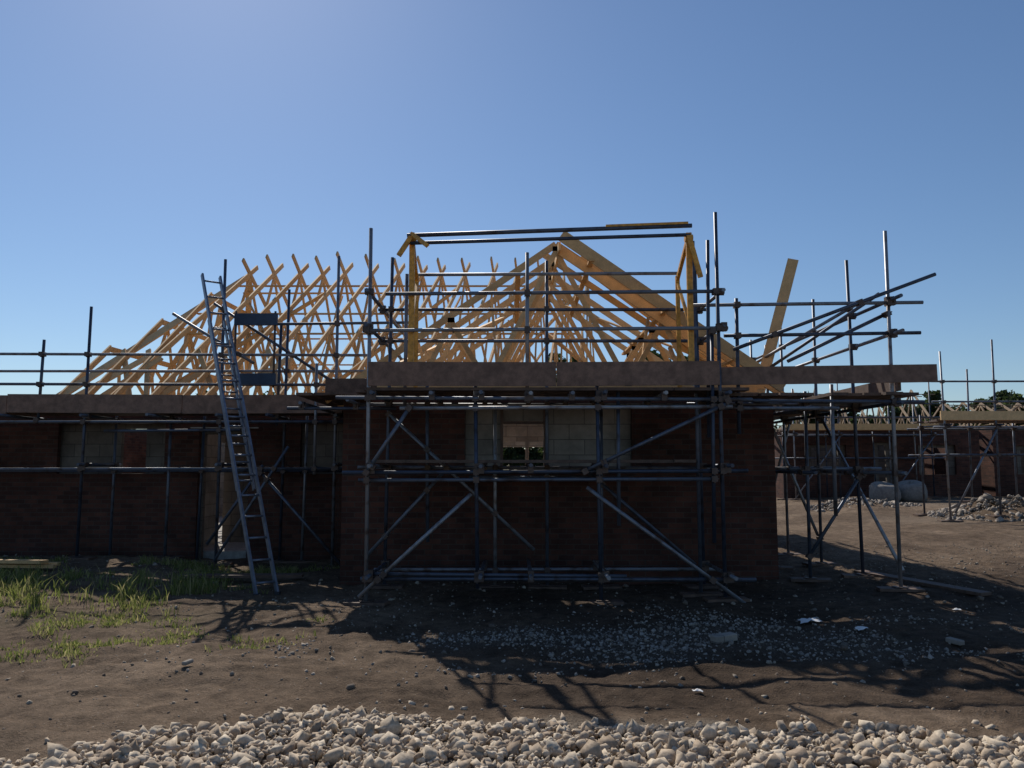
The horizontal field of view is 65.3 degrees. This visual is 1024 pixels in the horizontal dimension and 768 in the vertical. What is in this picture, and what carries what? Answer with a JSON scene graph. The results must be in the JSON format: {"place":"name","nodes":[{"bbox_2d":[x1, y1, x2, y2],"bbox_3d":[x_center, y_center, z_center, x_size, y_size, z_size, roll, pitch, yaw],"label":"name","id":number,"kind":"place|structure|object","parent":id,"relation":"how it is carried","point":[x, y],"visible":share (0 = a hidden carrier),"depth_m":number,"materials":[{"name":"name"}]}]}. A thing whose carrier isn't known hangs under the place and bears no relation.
{"place":"outdoors","nodes":[
{"label":"outdoors","id":0,"kind":"place"},
{"bbox_2d":[0,469,1023,767],"bbox_3d":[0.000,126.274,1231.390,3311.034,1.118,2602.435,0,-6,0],"label":"ground","id":1,"kind":"structure","parent":0,"point":[824,707],"depth_m":7.19,"materials":[{"name":"soil"}]},
{"bbox_2d":[0,562,60,567],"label":"timber planks","id":2,"kind":"object","parent":1,"relation":"on","point":[50,565],"visible":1,"depth_m":11.49,"materials":[{"name":"wood"}]},
{"bbox_2d":[0,559,48,563],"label":"timber planks","id":3,"kind":"object","parent":2,"relation":"on","point":[24,561],"visible":1,"depth_m":11.38,"materials":[{"name":"brown wood"}]},
{"bbox_2d":[0,559,231,621],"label":"weeds","id":4,"kind":"object","parent":1,"relation":"on","point":[179,581],"visible":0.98,"depth_m":10.09,"materials":[{"name":"green plant"}]},
{"bbox_2d":[0,604,332,667],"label":"grass","id":5,"kind":"structure","parent":1,"relation":"on","point":[83,622],"depth_m":7.65,"materials":[{"name":"green plant"}]},
{"bbox_2d":[0,554,339,646],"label":"grass","id":6,"kind":"structure","parent":1,"relation":"on","point":[197,567],"depth_m":11.14,"materials":[{"name":"green plant"}]},
{"bbox_2d":[182,659,193,665],"bbox_3d":[-2.600,2.230,6.407,0.045,0.033,0.100,-2,-6,21],"label":"broken block","id":7,"kind":"object","parent":1,"relation":"on","point":[187,662],"depth_m":6.39,"materials":[{"name":"concrete"}]},
{"bbox_2d":[0,256,403,569],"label":"scaffolding","id":8,"kind":"object","parent":1,"relation":"on","point":[168,408],"visible":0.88,"depth_m":12.98,"materials":[{"name":"metal"}]},
{"bbox_2d":[232,311,277,387],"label":"ladder access gate","id":9,"kind":"structure","parent":8,"relation":"attached to","point":[256,319],"depth_m":12.99,"materials":[{"name":"blue metal"}]},
{"bbox_2d":[203,516,245,559],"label":"floor slab","id":10,"kind":"structure","parent":1,"relation":"on","point":[234,550],"depth_m":14.41,"materials":[{"name":"concrete"}]},
{"bbox_2d":[59,392,758,559],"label":"block walls","id":11,"kind":"structure","parent":10,"relation":"on","point":[572,434],"depth_m":14.31,"materials":[{"name":"concrete"}]},
{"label":"wall plates","id":12,"kind":"object","parent":11,"relation":"on","visible":0},
{"bbox_2d":[59,251,594,394],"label":"roof trusses","id":13,"kind":"object","parent":12,"relation":"on","point":[174,337],"visible":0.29,"depth_m":18.07,"materials":[{"name":"beige wood"}]},
{"bbox_2d":[57,276,585,394],"bbox_3d":[-2.989,-0.895,19.641,10.713,3.544,10.424,0,-6,0],"label":"roof bracing","id":14,"kind":"object","parent":13,"relation":"attached to","point":[189,377],"visible":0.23,"depth_m":16.95,"materials":[{"name":"beige wood"}]},
{"bbox_2d":[326,242,784,406],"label":"front wing roof trusses","id":15,"kind":"object","parent":12,"relation":"on","point":[509,349],"visible":0.36,"depth_m":12.91,"materials":[{"name":"beige wood"}]},
{"bbox_2d":[385,232,785,391],"bbox_3d":[1.004,-0.847,13.731,5.890,2.379,4.450,0,-6,0],"label":"front wing roof bracing","id":16,"kind":"object","parent":15,"relation":"attached to","point":[592,257],"visible":0.45,"depth_m":11.85,"materials":[{"name":"beige wood"}]},
{"bbox_2d":[201,273,280,595],"bbox_3d":[-4.006,0.510,11.676,0.395,4.789,2.744,5,-7,-38],"label":"ladder","id":17,"kind":"object","parent":1,"relation":"on","point":[233,365],"visible":0.96,"depth_m":11.60,"materials":[{"name":"metal"}]},
{"bbox_2d":[178,573,303,577],"bbox_3d":[-3.850,2.730,11.382,1.712,0.059,0.200,1,-6,-7],"label":"scaffold board","id":18,"kind":"object","parent":1,"relation":"on","point":[261,575],"visible":0.64,"depth_m":11.34,"materials":[{"name":"brown wood"}]},
{"bbox_2d":[0,400,778,585],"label":"brick walls","id":19,"kind":"structure","parent":1,"relation":"on","point":[38,513],"depth_m":11.56,"materials":[{"name":"red brick"}]},
{"bbox_2d":[191,427,257,427],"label":"lintels","id":20,"kind":"object","parent":19,"relation":"attached to","point":[222,427],"visible":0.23,"depth_m":14.18,"materials":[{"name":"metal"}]},
{"bbox_2d":[500,409,544,469],"bbox_3d":[0.165,0.822,11.705,0.670,0.910,0.057,0,-6,0],"label":"window former","id":21,"kind":"object","parent":19,"relation":"in","point":[502,422],"depth_m":11.70,"materials":[{"name":"brown wood"}]},
{"bbox_2d":[757,258,798,392],"bbox_3d":[4.190,-0.858,12.727,1.006,2.434,0.142,3,-6,-24],"label":"leaning timber joist","id":22,"kind":"object","parent":19,"relation":"on","point":[783,296],"visible":0.57,"depth_m":12.78,"materials":[{"name":"beige wood"}]},
{"bbox_2d":[0,701,1023,767],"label":"limestone gravel","id":23,"kind":"structure","parent":1,"relation":"on","point":[394,742],"depth_m":4.49,"materials":[{"name":"beige gravel"}]},
{"bbox_2d":[0,541,1023,732],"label":"loose pebbles","id":24,"kind":"object","parent":1,"relation":"on","point":[352,685],"visible":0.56,"depth_m":8.58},
{"bbox_2d":[503,447,542,465],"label":"distant hedge","id":25,"kind":"object","parent":1,"relation":"on","point":[518,453],"visible":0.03,"depth_m":83.72,"materials":[{"name":"green plant"}]},
{"bbox_2d":[335,212,756,606],"bbox_3d":[0.400,0.393,11.449,5.200,4.928,3.540,0,-6,0],"label":"scaffolding","id":26,"kind":"object","parent":1,"relation":"on","point":[696,373],"visible":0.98,"depth_m":10.01,"materials":[{"name":"metal"}]},
{"bbox_2d":[397,221,702,386],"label":"loading bay gate","id":27,"kind":"structure","parent":26,"relation":"on","point":[413,239],"depth_m":10.20,"materials":[{"name":"metal"}]},
{"bbox_2d":[126,595,1023,690],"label":"gravel strip","id":28,"kind":"object","parent":1,"relation":"on","point":[664,643],"visible":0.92,"depth_m":7.59,"materials":[{"name":"gravel"}]},
{"bbox_2d":[196,350,1023,469],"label":"distant trees","id":29,"kind":"object","parent":1,"relation":"on","point":[1003,395],"visible":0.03,"depth_m":73.06,"materials":[{"name":"green plant"}]},
{"bbox_2d":[710,632,737,643],"bbox_3d":[2.000,2.398,7.546,0.245,0.083,0.110,2,-6,-23],"label":"broken block","id":30,"kind":"object","parent":1,"relation":"on","point":[725,637],"depth_m":7.50,"materials":[{"name":"concrete"}]},
{"bbox_2d":[799,617,820,623],"bbox_3d":[3.154,2.502,8.488,0.249,0.053,0.189,0,-6,0],"label":"plastic scrap","id":31,"kind":"object","parent":1,"relation":"on","point":[803,620],"visible":1,"depth_m":8.45,"materials":[{"name":"white plastic"}]},
{"bbox_2d":[686,231,937,591],"bbox_3d":[3.904,0.841,15.226,3.209,4.736,10.466,0,-6,0],"label":"scaffolding","id":32,"kind":"object","parent":1,"relation":"on","point":[882,388],"visible":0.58,"depth_m":10.39,"materials":[{"name":"metal"}]},
{"bbox_2d":[775,382,945,499],"bbox_3d":[12.500,1.898,29.057,5.800,4.622,1.600,0,-6,0],"label":"scaffolding","id":33,"kind":"object","parent":1,"relation":"on","point":[795,429],"visible":0.78,"depth_m":28.44,"materials":[{"name":"metal"}]},
{"bbox_2d":[854,626,867,629],"bbox_3d":[3.507,2.440,7.993,0.126,0.034,0.100,0,-6,0],"label":"plastic scrap","id":34,"kind":"object","parent":1,"relation":"on","point":[860,627],"visible":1,"depth_m":7.98,"materials":[{"name":"plastic"}]},
{"bbox_2d":[810,497,921,511],"bbox_3d":[10.398,3.593,23.746,3.412,0.525,2.441,0,-6,0],"label":"rubble heap","id":35,"kind":"object","parent":1,"relation":"on","point":[853,500],"visible":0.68,"depth_m":23.38,"materials":[{"name":"stone"}]},
{"bbox_2d":[786,428,955,483],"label":"block walls","id":36,"kind":"structure","parent":1,"relation":"on","point":[881,449],"depth_m":30.08,"materials":[{"name":"concrete"}]},
{"bbox_2d":[774,429,981,498],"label":"brick walls","id":37,"kind":"structure","parent":1,"relation":"on","point":[959,481],"depth_m":29.88,"materials":[{"name":"brown brick"}]},
{"bbox_2d":[774,390,939,429],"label":"roof trusses","id":38,"kind":"object","parent":37,"relation":"on","point":[879,411],"visible":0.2,"depth_m":31.90,"materials":[{"name":"beige wood"}]},
{"bbox_2d":[869,481,900,500],"bbox_3d":[12.206,3.535,26.184,0.918,0.673,0.926,0,-6,0],"label":"bulk bag","id":39,"kind":"object","parent":1,"relation":"on","point":[880,490],"visible":0.73,"depth_m":25.86,"materials":[{"name":"white fabric"}]},
{"bbox_2d":[898,480,927,501],"bbox_3d":[13.194,3.536,26.466,0.948,0.712,0.939,0,-6,0],"label":"bulk bag","id":40,"kind":"object","parent":1,"relation":"on","point":[911,491],"visible":0.8,"depth_m":26.09,"materials":[{"name":"white fabric"}]},
{"bbox_2d":[854,570,991,595],"bbox_3d":[5.350,2.610,10.540,0.200,0.087,1.880,3,-6,-25],"label":"scaffold board","id":41,"kind":"object","parent":1,"relation":"on","point":[971,591],"visible":0.86,"depth_m":10.29,"materials":[{"name":"brown wood"}]},
{"bbox_2d":[945,637,964,645],"bbox_3d":[4.100,2.381,7.397,0.070,0.052,0.156,3,-6,-24],"label":"broken block","id":42,"kind":"object","parent":1,"relation":"on","point":[956,641],"depth_m":7.37,"materials":[{"name":"concrete"}]},
{"bbox_2d":[907,339,1023,521],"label":"scaffolding","id":43,"kind":"object","parent":1,"relation":"on","point":[968,416],"visible":0.98,"depth_m":19.58,"materials":[{"name":"metal"}]},
{"bbox_2d":[927,493,1023,521],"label":"rubble heap","id":44,"kind":"object","parent":1,"relation":"on","point":[985,499],"visible":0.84,"depth_m":19.98,"materials":[{"name":"stone"}]},
{"bbox_2d":[979,430,1023,495],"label":"brick walls","id":45,"kind":"structure","parent":1,"relation":"on","point":[989,477],"depth_m":30.92,"materials":[{"name":"brown brick"}]},
{"bbox_2d":[928,403,1023,425],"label":"roof trusses","id":46,"kind":"object","parent":45,"relation":"on","point":[1015,407],"visible":0.17,"depth_m":34.10,"materials":[{"name":"beige wood"}]},
{"bbox_2d":[1016,446,1023,473],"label":"block walls","id":47,"kind":"structure","parent":1,"relation":"on","point":[1020,459],"depth_m":31.07,"materials":[{"name":"concrete"}]},
{"bbox_2d":[0,0,1023,448],"label":"sky","id":48,"kind":"structure","parent":0,"point":[146,146],"materials":[{"name":"blue"}]}
]}

